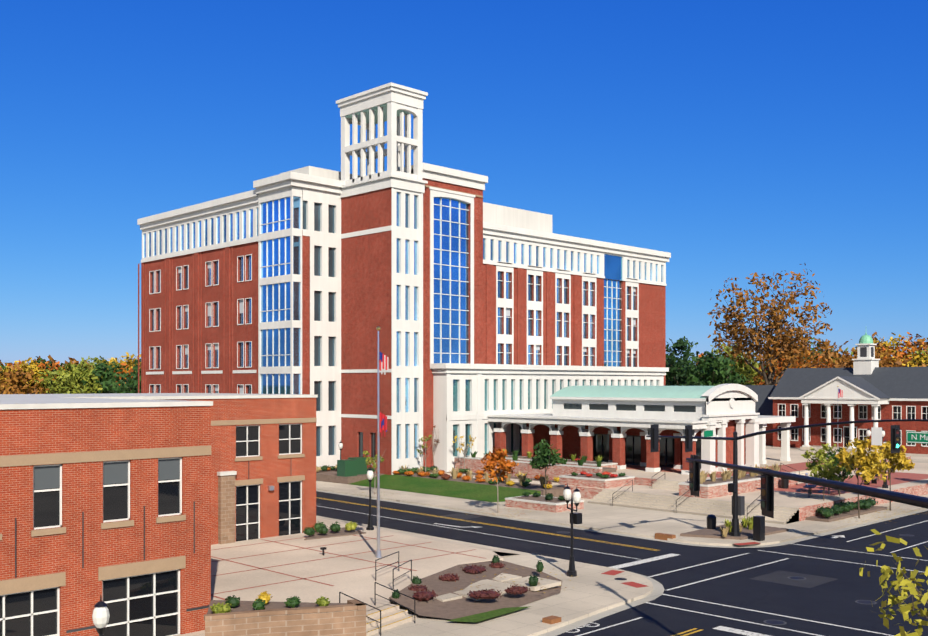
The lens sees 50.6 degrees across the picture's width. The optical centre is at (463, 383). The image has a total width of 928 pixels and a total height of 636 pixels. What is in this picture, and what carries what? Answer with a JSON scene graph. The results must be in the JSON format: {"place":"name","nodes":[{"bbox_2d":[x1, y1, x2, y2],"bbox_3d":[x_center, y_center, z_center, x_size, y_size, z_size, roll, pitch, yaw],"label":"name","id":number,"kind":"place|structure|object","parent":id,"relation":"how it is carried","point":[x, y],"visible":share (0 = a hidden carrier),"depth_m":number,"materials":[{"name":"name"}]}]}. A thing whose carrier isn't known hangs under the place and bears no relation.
{"place":"outdoors","nodes":[
{"label":"outdoors","id":0,"kind":"place"},
{"bbox_2d":[0,263,927,635],"bbox_3d":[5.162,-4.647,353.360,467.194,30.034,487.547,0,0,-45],"label":"tree","id":1,"kind":"object","parent":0,"point":[100,375],"depth_m":170.25,"materials":[{"name":"orange plant"}]},
{"bbox_2d":[0,0,927,365],"label":"sky","id":2,"kind":"structure","parent":0,"point":[739,139],"materials":[{"name":"blue"}]},
{"bbox_2d":[173,445,927,635],"bbox_3d":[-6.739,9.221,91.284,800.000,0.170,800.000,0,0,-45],"label":"sidewalk pavement","id":3,"kind":"structure","parent":0,"point":[590,593],"depth_m":56.72,"materials":[{"name":"concrete"}]},
{"bbox_2d":[92,595,109,635],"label":"lamp post","id":4,"kind":"object","parent":3,"relation":"on","point":[100,616],"visible":1,"depth_m":24.21,"materials":[{"name":"white glass"}]},
{"bbox_2d":[0,393,317,635],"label":"building","id":5,"kind":"structure","parent":3,"relation":"on","point":[130,508],"depth_m":34.69,"materials":[{"name":"brick"}]},
{"bbox_2d":[338,441,342,459],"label":"lamp post","id":6,"kind":"object","parent":3,"relation":"on","point":[340,445],"visible":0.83,"depth_m":90.78,"materials":[{"name":"white glass"}]},
{"bbox_2d":[366,468,373,529],"bbox_3d":[-5.566,6.836,58.255,0.444,3.900,0.444,0,0,-22],"label":"street lamp","id":7,"kind":"object","parent":3,"relation":"on","point":[370,474],"visible":0.94,"depth_m":58.17,"materials":[{"name":"black metal"}]},
{"bbox_2d":[204,517,561,635],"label":"plaza paving","id":8,"kind":"structure","parent":3,"relation":"on","point":[281,569],"depth_m":43.04,"materials":[{"name":"concrete"}]},
{"bbox_2d":[375,326,388,557],"bbox_3d":[-4.116,2.921,49.023,0.649,11.530,0.339,0,0,-14],"label":"flagpole","id":9,"kind":"object","parent":8,"relation":"on","point":[382,361],"depth_m":48.94,"materials":[{"name":"silver metal"}]},
{"bbox_2d":[563,483,581,576],"bbox_3d":[5.272,6.961,46.636,0.774,4.350,1.646,0,0,-12],"label":"lamp post","id":10,"kind":"object","parent":3,"relation":"on","point":[575,517],"visible":1,"depth_m":46.55,"materials":[{"name":"black metal"}]},
{"bbox_2d":[320,457,877,635],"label":"street furniture","id":11,"kind":"object","parent":3,"relation":"on","point":[352,466],"visible":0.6,"depth_m":60.55,"materials":[{"name":"silver metal"}]},
{"bbox_2d":[316,449,927,539],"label":"plaza paving","id":12,"kind":"structure","parent":3,"relation":"on","point":[667,489],"depth_m":77.41,"materials":[{"name":"beige concrete"}]},
{"bbox_2d":[137,82,795,474],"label":"office building","id":13,"kind":"structure","parent":12,"relation":"on","point":[521,332],"depth_m":96.36,"materials":[{"name":"brick"}]},
{"bbox_2d":[210,425,914,613],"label":"shrubs","id":14,"kind":"object","parent":12,"relation":"on","point":[871,463],"visible":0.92,"depth_m":68.87,"materials":[{"name":"green plant"}]},
{"bbox_2d":[368,424,899,517],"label":"small trees","id":15,"kind":"object","parent":12,"relation":"on","point":[464,454],"visible":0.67,"depth_m":71.69,"materials":[{"name":"brown plant"}]},
{"bbox_2d":[866,427,884,476],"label":"street lamp","id":16,"kind":"object","parent":12,"relation":"on","point":[868,432],"depth_m":86.63,"materials":[{"name":"white glass"}]},
{"bbox_2d":[882,440,887,487],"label":"street lamp","id":17,"kind":"object","parent":12,"relation":"on","point":[884,485],"depth_m":77.18,"materials":[{"name":"black metal"}]},
{"bbox_2d":[646,419,927,535],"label":"traffic signal","id":18,"kind":"object","parent":3,"relation":"on","point":[738,505],"visible":1,"depth_m":54.47,"materials":[{"name":"black metal"}]},
{"bbox_2d":[906,431,927,443],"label":"street sign","id":19,"kind":"object","parent":18,"relation":"hanging from","point":[915,437],"visible":1,"depth_m":50.53,"materials":[{"name":"teal metal"}]},
{"bbox_2d":[685,455,927,517],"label":"traffic signal","id":20,"kind":"object","parent":3,"relation":"on","point":[767,476],"visible":1,"depth_m":29.74,"materials":[{"name":"black metal"}]},
{"bbox_2d":[837,386,842,452],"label":"flag","id":21,"kind":"object","parent":3,"relation":"on","point":[840,392],"visible":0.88,"depth_m":128.21,"materials":[{"name":"fabric"}]},
{"bbox_2d":[316,491,927,635],"bbox_3d":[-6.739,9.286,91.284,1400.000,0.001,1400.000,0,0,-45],"label":"road","id":22,"kind":"structure","parent":0,"point":[833,602],"depth_m":48.98,"materials":[{"name":"black asphalt"}]},
{"bbox_2d":[316,497,927,635],"bbox_3d":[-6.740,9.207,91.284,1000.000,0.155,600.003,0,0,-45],"label":"road markings","id":23,"kind":"object","parent":22,"relation":"on","point":[795,579],"visible":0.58,"depth_m":47.69,"materials":[{"name":"white paint"}]},
{"bbox_2d":[744,333,927,453],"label":"colonial building","id":24,"kind":"structure","parent":0,"point":[869,387],"depth_m":133.76,"materials":[{"name":"brick"}]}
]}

